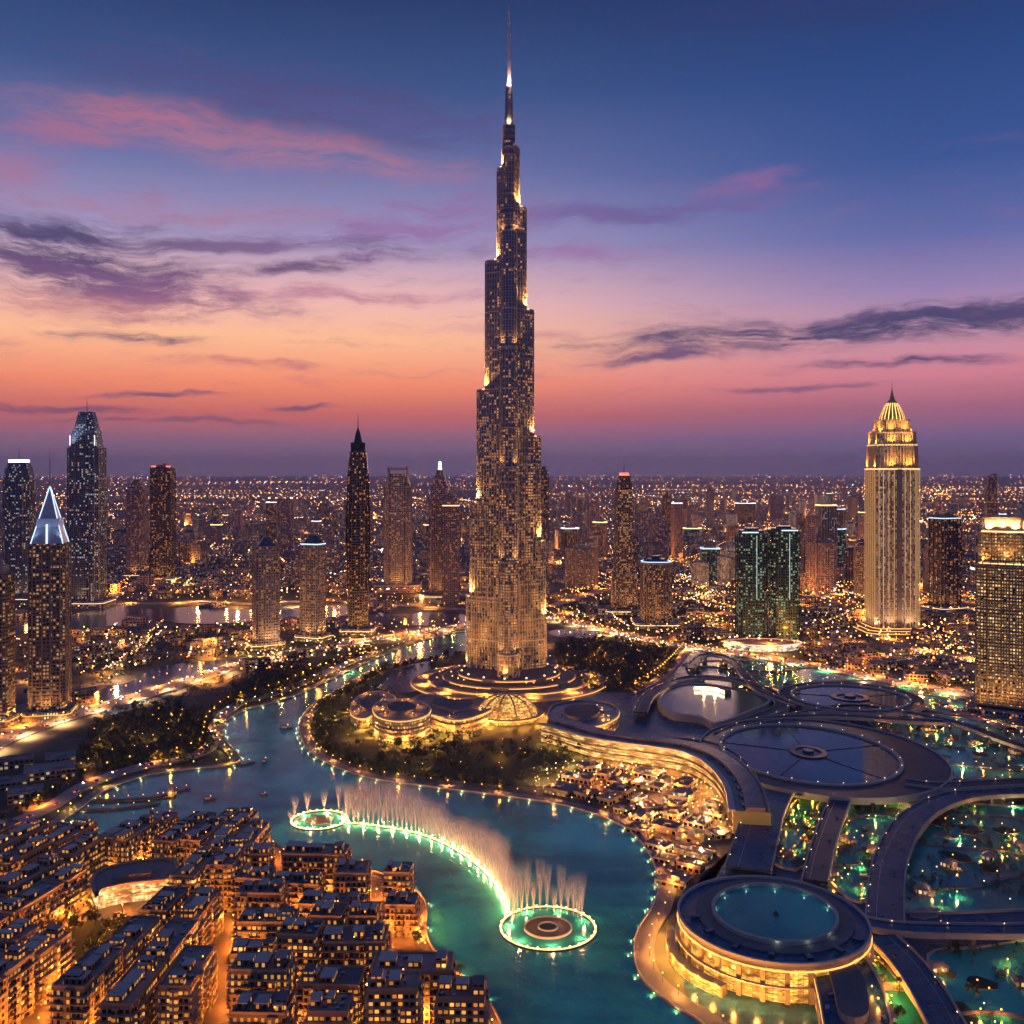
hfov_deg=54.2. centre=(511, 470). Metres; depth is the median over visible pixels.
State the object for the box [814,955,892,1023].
service wing
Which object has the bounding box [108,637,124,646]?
villa
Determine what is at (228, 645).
villa
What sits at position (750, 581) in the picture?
office tower
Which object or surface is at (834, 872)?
garden kiosk
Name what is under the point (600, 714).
conference hall
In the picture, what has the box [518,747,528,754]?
broadleaf tree
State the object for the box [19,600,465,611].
road
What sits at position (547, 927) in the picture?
lake fountain
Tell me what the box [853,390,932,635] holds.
domed tower
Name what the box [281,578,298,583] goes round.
block
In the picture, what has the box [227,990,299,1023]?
apartment block
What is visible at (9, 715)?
apartment tower
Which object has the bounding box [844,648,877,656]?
block
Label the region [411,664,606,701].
tower plaza
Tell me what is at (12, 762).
parking building
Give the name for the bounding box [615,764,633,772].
market building
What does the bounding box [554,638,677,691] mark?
trees
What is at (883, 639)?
road
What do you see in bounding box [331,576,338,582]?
block
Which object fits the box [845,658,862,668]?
block
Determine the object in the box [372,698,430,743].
palace hotel
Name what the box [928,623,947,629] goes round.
block
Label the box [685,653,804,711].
elevated walkway
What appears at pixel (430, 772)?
broadleaf tree
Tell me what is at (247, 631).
villa
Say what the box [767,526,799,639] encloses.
office tower
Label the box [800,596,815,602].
block
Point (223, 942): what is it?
land
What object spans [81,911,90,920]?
broadleaf tree
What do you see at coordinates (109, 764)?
broadleaf tree
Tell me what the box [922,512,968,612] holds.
office tower
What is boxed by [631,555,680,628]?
round tower
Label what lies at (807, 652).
block
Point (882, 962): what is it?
kerb
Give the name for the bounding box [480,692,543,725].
glass dome
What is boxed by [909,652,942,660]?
block
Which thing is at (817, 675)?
water
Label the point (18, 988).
apartment block
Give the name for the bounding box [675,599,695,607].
block
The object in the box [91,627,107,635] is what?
villa
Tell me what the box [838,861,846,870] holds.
broadleaf tree
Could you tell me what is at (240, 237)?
sky
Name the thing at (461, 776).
broadleaf tree
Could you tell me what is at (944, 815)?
broadleaf tree
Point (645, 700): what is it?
elevated walkway
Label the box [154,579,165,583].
block
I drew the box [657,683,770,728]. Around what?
raised lagoon
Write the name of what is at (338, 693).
broadleaf tree
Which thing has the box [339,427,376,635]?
pointed tower
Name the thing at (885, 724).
path
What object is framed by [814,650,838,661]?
block
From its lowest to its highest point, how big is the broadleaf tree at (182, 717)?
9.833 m
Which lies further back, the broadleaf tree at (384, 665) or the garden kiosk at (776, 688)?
the broadleaf tree at (384, 665)
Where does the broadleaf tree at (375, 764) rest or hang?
on the ground at (60, 738)
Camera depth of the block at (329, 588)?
2117.25 m
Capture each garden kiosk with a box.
[772,686,780,690]
[830,867,840,877]
[839,834,856,843]
[865,844,877,852]
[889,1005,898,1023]
[914,882,930,894]
[920,725,932,730]
[926,960,951,972]
[939,857,959,868]
[967,740,980,745]
[981,850,997,861]
[1007,747,1020,754]
[1009,974,1023,987]
[1018,843,1023,853]
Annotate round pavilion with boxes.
[666,875,873,1004]
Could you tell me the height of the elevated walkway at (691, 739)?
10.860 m
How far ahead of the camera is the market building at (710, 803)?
755.90 m
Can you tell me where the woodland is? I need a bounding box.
[15,587,960,780]
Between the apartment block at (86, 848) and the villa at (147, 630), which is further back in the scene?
the villa at (147, 630)
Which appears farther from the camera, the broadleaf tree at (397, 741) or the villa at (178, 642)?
the villa at (178, 642)
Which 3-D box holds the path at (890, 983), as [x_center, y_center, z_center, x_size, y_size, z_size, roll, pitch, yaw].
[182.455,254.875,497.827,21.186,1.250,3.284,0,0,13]
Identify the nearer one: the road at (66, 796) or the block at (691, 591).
the road at (66, 796)
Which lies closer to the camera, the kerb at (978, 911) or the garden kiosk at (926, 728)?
the kerb at (978, 911)
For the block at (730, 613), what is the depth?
1726.50 m
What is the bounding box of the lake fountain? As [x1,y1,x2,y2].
[290,804,596,951]
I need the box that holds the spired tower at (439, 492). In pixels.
[419,461,448,603]
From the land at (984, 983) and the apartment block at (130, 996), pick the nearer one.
the apartment block at (130, 996)
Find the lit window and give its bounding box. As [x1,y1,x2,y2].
[694,687,724,693]
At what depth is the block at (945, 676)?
1200.28 m
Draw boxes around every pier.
[79,800,160,811]
[90,794,175,801]
[159,788,189,798]
[233,759,254,765]
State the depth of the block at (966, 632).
1527.02 m
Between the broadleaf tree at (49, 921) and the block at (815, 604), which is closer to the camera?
the broadleaf tree at (49, 921)
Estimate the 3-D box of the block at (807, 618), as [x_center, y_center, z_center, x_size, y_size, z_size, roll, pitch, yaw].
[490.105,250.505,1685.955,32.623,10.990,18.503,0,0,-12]
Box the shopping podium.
[723,638,802,651]
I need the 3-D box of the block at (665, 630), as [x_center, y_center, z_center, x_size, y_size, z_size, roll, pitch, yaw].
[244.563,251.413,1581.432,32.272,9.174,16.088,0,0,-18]
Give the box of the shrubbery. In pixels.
[689,659,1023,1023]
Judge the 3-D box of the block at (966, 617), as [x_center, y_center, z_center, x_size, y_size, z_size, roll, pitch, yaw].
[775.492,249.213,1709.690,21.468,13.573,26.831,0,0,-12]
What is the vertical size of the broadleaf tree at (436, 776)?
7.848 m
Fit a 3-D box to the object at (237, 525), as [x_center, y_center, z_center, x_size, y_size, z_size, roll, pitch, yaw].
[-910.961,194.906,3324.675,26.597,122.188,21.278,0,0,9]
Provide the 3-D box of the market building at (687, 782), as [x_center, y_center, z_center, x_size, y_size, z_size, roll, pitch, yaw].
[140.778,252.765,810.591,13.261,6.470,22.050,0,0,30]
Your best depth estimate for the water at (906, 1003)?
479.96 m
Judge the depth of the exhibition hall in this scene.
1000.69 m
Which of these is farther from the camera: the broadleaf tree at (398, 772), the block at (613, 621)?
the block at (613, 621)
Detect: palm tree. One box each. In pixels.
[411,931,421,948]
[456,964,465,975]
[858,877,865,892]
[894,977,901,992]
[941,870,951,884]
[966,947,977,964]
[1015,975,1023,989]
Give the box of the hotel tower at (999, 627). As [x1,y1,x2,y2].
[963,501,1023,717]
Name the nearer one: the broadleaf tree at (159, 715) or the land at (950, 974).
the land at (950, 974)
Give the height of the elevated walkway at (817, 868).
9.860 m
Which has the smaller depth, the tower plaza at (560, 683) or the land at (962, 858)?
the land at (962, 858)
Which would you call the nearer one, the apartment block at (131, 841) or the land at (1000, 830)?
the apartment block at (131, 841)
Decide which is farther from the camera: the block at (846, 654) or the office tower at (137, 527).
the office tower at (137, 527)
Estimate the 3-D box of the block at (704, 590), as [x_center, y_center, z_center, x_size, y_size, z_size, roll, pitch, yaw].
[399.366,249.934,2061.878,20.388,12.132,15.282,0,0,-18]
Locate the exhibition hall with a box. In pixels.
[411,694,491,733]
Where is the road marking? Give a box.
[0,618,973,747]
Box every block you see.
[0,818,22,834]
[0,819,51,852]
[0,835,55,876]
[0,854,64,897]
[0,880,67,930]
[0,894,8,903]
[0,915,9,929]
[0,918,40,948]
[0,945,39,1023]
[22,924,75,1005]
[45,863,90,916]
[47,818,100,850]
[47,821,69,833]
[47,944,127,1023]
[51,831,106,884]
[72,687,94,703]
[95,955,169,1023]
[98,819,134,863]
[103,814,163,866]
[103,915,163,972]
[128,579,138,583]
[139,886,191,929]
[139,919,201,966]
[148,817,202,863]
[153,811,180,833]
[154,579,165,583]
[154,590,171,598]
[154,945,217,1023]
[165,582,183,585]
[166,847,216,893]
[171,586,192,593]
[172,886,223,944]
[176,570,181,576]
[178,816,226,862]
[188,811,215,821]
[197,577,207,582]
[200,822,243,850]
[203,837,252,912]
[209,590,222,596]
[211,565,225,568]
[217,807,239,819]
[222,576,232,582]
[224,807,258,825]
[225,574,242,577]
[225,949,298,1019]
[226,936,276,984]
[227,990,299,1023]
[229,560,236,565]
[231,577,247,584]
[231,864,275,909]
[233,878,291,932]
[233,906,302,938]
[236,818,271,843]
[237,564,251,567]
[242,657,258,671]
[245,842,276,873]
[256,657,270,667]
[273,917,324,981]
[275,870,328,907]
[279,841,352,891]
[280,580,287,586]
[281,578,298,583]
[282,650,298,661]
[294,582,299,587]
[295,646,315,657]
[295,963,368,1022]
[298,889,369,918]
[303,990,356,1023]
[308,900,349,927]
[319,923,391,973]
[323,640,335,652]
[326,581,335,584]
[326,585,337,591]
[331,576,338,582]
[331,588,346,594]
[332,859,371,901]
[345,900,384,924]
[364,968,423,1023]
[367,949,456,1023]
[380,860,416,909]
[383,890,421,937]
[433,975,489,1023]
[573,612,596,618]
[578,598,597,603]
[584,599,597,607]
[586,605,604,611]
[591,606,604,614]
[604,618,626,624]
[605,595,610,600]
[631,611,639,617]
[655,627,677,633]
[668,632,690,640]
[672,591,685,597]
[672,604,680,612]
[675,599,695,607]
[676,587,694,590]
[676,615,690,618]
[678,618,699,624]
[680,589,697,596]
[681,624,700,634]
[684,605,703,610]
[686,610,707,618]
[698,599,718,605]
[699,594,714,598]
[700,589,711,593]
[702,628,719,638]
[704,586,724,592]
[711,593,728,597]
[717,631,734,640]
[722,595,734,602]
[724,616,734,625]
[725,611,734,615]
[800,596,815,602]
[800,606,812,612]
[800,612,812,616]
[800,616,813,620]
[800,620,817,625]
[800,625,816,633]
[804,649,822,656]
[806,629,824,637]
[807,608,828,617]
[811,603,827,605]
[814,617,829,622]
[814,639,842,649]
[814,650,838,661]
[815,622,839,631]
[816,597,826,602]
[816,605,838,612]
[817,645,838,651]
[819,635,850,642]
[826,603,844,607]
[826,612,841,620]
[829,656,847,665]
[830,629,852,636]
[833,620,850,626]
[838,652,857,657]
[843,618,858,623]
[843,642,869,648]
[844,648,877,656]
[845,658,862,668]
[848,609,864,616]
[849,656,870,665]
[851,603,864,608]
[854,597,864,602]
[867,661,888,673]
[871,656,896,670]
[879,652,901,658]
[881,655,899,660]
[890,644,912,655]
[896,660,928,669]
[902,670,928,681]
[905,657,923,660]
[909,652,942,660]
[910,628,931,637]
[916,636,943,643]
[917,666,941,676]
[919,617,936,624]
[919,660,940,667]
[920,612,938,619]
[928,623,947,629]
[931,641,948,648]
[933,655,953,664]
[933,670,969,684]
[939,613,954,619]
[939,621,961,624]
[940,665,958,670]
[941,633,958,639]
[942,616,958,621]
[942,659,965,671]
[945,624,967,629]
[945,628,962,633]
[951,634,974,644]
[951,639,968,649]
[955,612,974,621]
[956,630,974,635]
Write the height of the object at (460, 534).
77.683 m
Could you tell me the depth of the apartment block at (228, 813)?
691.79 m
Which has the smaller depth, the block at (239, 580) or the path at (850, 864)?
the path at (850, 864)
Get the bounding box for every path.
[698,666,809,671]
[784,823,816,827]
[832,857,871,865]
[844,813,896,822]
[874,723,1011,729]
[881,981,900,985]
[907,876,1023,899]
[914,693,961,697]
[916,843,1023,856]
[929,740,1023,748]
[935,949,952,953]
[936,814,1023,819]
[949,762,1023,768]
[961,1009,1023,1020]
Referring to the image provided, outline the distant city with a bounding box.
[0,478,1023,628]
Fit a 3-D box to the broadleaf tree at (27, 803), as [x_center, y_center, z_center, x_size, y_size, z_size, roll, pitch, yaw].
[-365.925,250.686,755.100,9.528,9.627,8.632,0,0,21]
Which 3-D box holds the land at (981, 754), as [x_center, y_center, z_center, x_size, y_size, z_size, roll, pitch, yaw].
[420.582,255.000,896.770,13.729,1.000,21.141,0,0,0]
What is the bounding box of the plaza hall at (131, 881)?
[90,857,179,912]
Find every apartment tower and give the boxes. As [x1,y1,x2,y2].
[0,564,19,727]
[21,467,77,723]
[246,537,285,650]
[294,535,331,642]
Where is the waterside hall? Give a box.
[350,691,395,727]
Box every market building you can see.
[544,780,581,797]
[561,771,594,784]
[574,787,597,800]
[577,761,600,772]
[596,767,621,779]
[597,792,619,805]
[604,783,634,798]
[606,775,630,784]
[613,804,632,814]
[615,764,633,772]
[626,820,653,834]
[627,793,647,803]
[630,766,665,779]
[630,808,657,822]
[631,777,668,792]
[632,798,663,811]
[644,836,674,851]
[651,818,683,834]
[653,851,679,865]
[654,868,693,890]
[659,806,686,820]
[662,798,686,809]
[668,787,696,803]
[673,776,697,788]
[673,842,715,860]
[675,828,703,844]
[676,856,705,874]
[683,813,713,829]
[703,797,721,809]
[703,808,725,820]
[705,826,733,839]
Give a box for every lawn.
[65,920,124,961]
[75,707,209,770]
[226,667,318,707]
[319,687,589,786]
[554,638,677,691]
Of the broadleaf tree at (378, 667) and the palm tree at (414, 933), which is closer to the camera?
the palm tree at (414, 933)
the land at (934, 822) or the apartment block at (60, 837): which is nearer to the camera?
the apartment block at (60, 837)
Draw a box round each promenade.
[48,630,464,822]
[270,842,498,1023]
[299,652,726,1023]
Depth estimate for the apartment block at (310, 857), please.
604.15 m
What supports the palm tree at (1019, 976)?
on the water at (1007, 996)
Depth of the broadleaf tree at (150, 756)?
877.32 m
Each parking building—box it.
[0,753,33,770]
[0,774,27,791]
[7,783,42,804]
[23,760,74,781]
[45,750,75,763]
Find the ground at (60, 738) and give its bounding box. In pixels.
[0,476,1023,995]
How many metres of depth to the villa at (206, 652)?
1379.84 m
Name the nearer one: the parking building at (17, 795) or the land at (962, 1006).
the land at (962, 1006)
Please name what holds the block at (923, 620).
on the ground at (60, 738)
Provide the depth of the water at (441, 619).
1732.55 m
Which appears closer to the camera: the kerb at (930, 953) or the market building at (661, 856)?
the kerb at (930, 953)
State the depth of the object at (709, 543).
2585.93 m
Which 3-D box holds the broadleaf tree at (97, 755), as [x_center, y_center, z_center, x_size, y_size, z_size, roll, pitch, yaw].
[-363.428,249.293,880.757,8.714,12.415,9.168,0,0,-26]
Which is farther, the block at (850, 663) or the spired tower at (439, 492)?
the spired tower at (439, 492)
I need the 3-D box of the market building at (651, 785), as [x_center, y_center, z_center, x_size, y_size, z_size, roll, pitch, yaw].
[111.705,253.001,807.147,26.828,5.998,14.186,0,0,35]
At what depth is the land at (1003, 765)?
861.25 m
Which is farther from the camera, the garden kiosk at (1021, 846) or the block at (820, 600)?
the block at (820, 600)
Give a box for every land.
[0,770,97,822]
[20,852,435,1023]
[520,759,734,904]
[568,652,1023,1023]
[776,848,795,860]
[781,824,795,829]
[791,858,805,867]
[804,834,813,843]
[811,812,821,819]
[836,841,854,850]
[855,813,874,818]
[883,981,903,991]
[885,807,903,814]
[898,802,914,807]
[908,884,935,896]
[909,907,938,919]
[930,818,956,828]
[933,832,958,838]
[935,863,963,872]
[936,970,957,979]
[937,743,955,748]
[938,851,973,862]
[944,736,962,741]
[955,1001,977,1023]
[959,825,984,835]
[966,976,997,989]
[971,751,990,758]
[978,863,999,873]
[991,827,1018,834]
[1000,764,1023,769]
[1013,840,1023,845]
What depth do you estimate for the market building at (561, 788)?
792.84 m
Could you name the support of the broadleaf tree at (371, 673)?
on the ground at (60, 738)
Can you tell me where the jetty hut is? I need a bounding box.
[166,784,177,795]
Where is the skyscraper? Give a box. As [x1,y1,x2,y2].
[461,5,555,678]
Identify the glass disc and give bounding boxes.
[699,717,952,804]
[778,681,924,716]
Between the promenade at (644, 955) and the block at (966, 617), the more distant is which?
the block at (966, 617)
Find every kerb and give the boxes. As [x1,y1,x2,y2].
[58,630,465,821]
[270,840,500,1023]
[299,651,704,1023]
[686,660,872,705]
[774,798,803,871]
[829,878,865,903]
[867,712,1023,779]
[870,953,915,1007]
[890,682,990,715]
[905,803,1023,914]
[927,940,1023,996]
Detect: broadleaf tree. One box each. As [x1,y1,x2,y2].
[0,809,9,819]
[9,806,19,813]
[19,796,33,809]
[31,790,40,804]
[40,788,49,796]
[46,919,62,925]
[49,784,58,796]
[64,773,72,784]
[66,915,83,931]
[67,907,78,918]
[74,769,85,780]
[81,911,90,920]
[81,932,100,951]
[82,744,90,752]
[86,906,101,925]
[87,767,99,774]
[92,930,106,942]
[94,747,104,758]
[97,732,106,740]
[98,917,110,929]
[105,757,115,771]
[106,913,121,931]
[112,727,120,733]
[115,757,126,767]
[117,744,126,756]
[117,912,131,923]
[125,750,135,762]
[131,700,138,708]
[133,744,141,752]
[139,713,148,719]
[146,752,154,761]
[155,712,164,720]
[156,703,163,711]
[158,734,167,740]
[169,746,178,755]
[173,698,180,707]
[175,735,183,747]
[179,715,188,723]
[179,724,188,731]
[186,735,194,749]
[193,730,202,745]
[203,730,211,738]
[206,736,214,743]
[209,704,216,714]
[250,686,259,692]
[266,681,273,690]
[315,724,324,732]
[315,730,322,739]
[317,705,324,713]
[321,660,327,668]
[323,743,331,751]
[330,747,338,756]
[331,742,339,751]
[333,689,340,697]
[342,746,352,758]
[347,680,354,691]
[353,756,361,766]
[364,760,374,771]
[368,669,374,677]
[372,759,381,770]
[376,663,382,669]
[378,765,387,774]
[381,661,386,669]
[391,761,400,774]
[393,737,401,746]
[394,767,403,777]
[405,768,412,779]
[413,768,425,778]
[413,930,422,944]
[414,740,421,746]
[415,747,422,756]
[425,769,433,779]
[431,746,438,752]
[432,773,442,780]
[434,752,442,760]
[439,741,449,755]
[444,649,448,657]
[447,758,458,768]
[458,773,465,781]
[468,774,478,784]
[477,778,483,786]
[483,774,492,786]
[489,745,497,753]
[495,776,504,788]
[514,768,523,778]
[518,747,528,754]
[518,753,525,759]
[543,752,550,763]
[557,745,567,753]
[783,818,790,825]
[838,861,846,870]
[888,1000,905,1018]
[937,820,949,828]
[940,813,949,819]
[944,828,953,834]
[947,940,961,953]
[957,824,966,830]
[965,981,980,996]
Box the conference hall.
[547,699,619,730]
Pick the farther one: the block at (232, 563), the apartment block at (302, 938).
the block at (232, 563)
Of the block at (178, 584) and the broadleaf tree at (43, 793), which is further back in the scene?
the block at (178, 584)
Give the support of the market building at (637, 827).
on the ground at (60, 738)
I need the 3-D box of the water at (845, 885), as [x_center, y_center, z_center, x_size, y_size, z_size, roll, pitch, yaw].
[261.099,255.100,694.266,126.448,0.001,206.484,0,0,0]
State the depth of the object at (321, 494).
9070.22 m
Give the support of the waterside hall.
on the ground at (60, 738)
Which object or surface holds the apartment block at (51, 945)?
on the ground at (60, 738)
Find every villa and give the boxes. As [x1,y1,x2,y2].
[72,654,82,661]
[74,644,94,653]
[74,660,96,669]
[77,636,90,643]
[82,651,102,661]
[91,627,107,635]
[96,641,110,649]
[103,649,122,659]
[104,625,119,633]
[104,635,118,640]
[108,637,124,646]
[109,628,125,637]
[110,660,124,669]
[113,653,126,661]
[123,643,136,650]
[124,646,137,655]
[130,633,149,640]
[133,655,151,664]
[134,651,151,655]
[139,637,155,644]
[141,628,159,635]
[141,647,154,655]
[156,629,173,635]
[156,635,173,641]
[168,638,184,647]
[175,630,194,637]
[176,625,186,631]
[178,626,196,631]
[184,652,196,659]
[187,641,202,649]
[192,638,208,646]
[199,625,214,633]
[200,648,214,656]
[208,637,222,645]
[215,626,227,632]
[215,647,227,654]
[218,641,236,650]
[224,628,241,634]
[228,630,240,637]
[239,629,251,638]
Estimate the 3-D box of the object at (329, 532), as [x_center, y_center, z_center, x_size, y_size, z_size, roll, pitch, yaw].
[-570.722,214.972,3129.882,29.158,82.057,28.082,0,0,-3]
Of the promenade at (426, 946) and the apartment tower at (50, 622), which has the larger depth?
the apartment tower at (50, 622)
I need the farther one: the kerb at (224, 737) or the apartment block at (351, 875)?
the kerb at (224, 737)
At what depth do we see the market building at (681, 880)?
618.49 m
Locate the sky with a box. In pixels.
[0,0,1023,475]
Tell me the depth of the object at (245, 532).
3559.66 m
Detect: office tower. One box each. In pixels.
[2,460,35,603]
[67,412,115,608]
[122,480,149,577]
[150,463,180,581]
[374,466,421,591]
[442,493,459,605]
[541,466,548,539]
[602,473,639,614]
[735,528,766,637]
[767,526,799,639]
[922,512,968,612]
[985,474,996,515]
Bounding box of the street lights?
[0,475,1020,682]
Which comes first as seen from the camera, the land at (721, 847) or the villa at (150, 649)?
the land at (721, 847)
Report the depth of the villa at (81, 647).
1402.75 m
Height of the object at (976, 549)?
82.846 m
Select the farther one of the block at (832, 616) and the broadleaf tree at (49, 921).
the block at (832, 616)
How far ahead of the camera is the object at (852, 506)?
4926.62 m
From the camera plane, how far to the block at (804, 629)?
1576.89 m
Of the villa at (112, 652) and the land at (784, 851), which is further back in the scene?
the villa at (112, 652)
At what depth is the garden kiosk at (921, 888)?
602.33 m
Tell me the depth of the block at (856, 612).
1756.86 m
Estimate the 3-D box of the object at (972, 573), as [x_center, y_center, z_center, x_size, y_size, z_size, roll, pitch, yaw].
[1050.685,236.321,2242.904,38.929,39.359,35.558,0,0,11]
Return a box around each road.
[0,616,974,749]
[12,651,383,822]
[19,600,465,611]
[108,547,249,599]
[546,545,725,607]
[635,648,691,689]
[714,607,734,614]
[810,592,974,663]
[933,703,1023,733]
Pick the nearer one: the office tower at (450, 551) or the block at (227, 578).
the office tower at (450, 551)
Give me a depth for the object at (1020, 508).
5184.01 m
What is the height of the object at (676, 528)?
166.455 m
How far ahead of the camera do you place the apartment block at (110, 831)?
656.49 m
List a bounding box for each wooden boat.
[202,795,215,800]
[261,757,267,763]
[279,723,293,729]
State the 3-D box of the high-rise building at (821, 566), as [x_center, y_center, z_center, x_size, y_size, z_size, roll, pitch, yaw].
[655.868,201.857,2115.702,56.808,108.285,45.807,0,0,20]
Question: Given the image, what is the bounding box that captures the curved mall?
[539,717,770,833]
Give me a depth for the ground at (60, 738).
1861.83 m
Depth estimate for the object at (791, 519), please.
4189.48 m
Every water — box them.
[15,606,347,634]
[64,632,698,1023]
[85,661,232,714]
[376,612,465,626]
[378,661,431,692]
[548,629,602,636]
[688,661,860,703]
[775,798,826,868]
[831,804,904,899]
[870,714,1023,778]
[873,959,922,1023]
[892,686,986,714]
[905,805,1023,910]
[929,942,1023,1023]
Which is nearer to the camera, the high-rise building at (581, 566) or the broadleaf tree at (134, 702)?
the broadleaf tree at (134, 702)
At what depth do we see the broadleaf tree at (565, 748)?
902.19 m
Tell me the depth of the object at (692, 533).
3437.61 m
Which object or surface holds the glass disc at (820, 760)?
on the ground at (60, 738)
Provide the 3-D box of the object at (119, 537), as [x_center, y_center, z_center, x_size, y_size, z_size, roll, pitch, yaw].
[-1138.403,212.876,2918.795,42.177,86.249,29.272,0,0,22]
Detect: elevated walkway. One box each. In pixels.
[632,675,789,721]
[666,737,757,778]
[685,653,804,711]
[713,713,946,735]
[725,788,792,873]
[785,703,1023,754]
[801,798,850,884]
[865,787,1023,923]
[866,915,1023,945]
[871,933,966,1023]
[904,777,1023,791]
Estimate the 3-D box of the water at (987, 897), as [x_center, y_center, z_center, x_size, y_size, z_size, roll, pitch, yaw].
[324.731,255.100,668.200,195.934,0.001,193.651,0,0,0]
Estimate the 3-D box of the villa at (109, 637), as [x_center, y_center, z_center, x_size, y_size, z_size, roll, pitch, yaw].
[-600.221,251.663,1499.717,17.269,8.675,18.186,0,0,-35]
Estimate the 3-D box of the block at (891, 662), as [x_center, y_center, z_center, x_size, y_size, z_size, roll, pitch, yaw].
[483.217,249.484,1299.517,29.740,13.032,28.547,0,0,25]
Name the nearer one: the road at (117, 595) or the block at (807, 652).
the block at (807, 652)
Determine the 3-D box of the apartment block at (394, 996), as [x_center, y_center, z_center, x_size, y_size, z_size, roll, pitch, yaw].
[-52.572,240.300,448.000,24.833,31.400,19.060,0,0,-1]
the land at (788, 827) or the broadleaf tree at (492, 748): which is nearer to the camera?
the land at (788, 827)
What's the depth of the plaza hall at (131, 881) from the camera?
596.33 m
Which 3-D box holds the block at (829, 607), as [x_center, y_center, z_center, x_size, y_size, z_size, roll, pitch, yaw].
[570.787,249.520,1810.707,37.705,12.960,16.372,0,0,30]

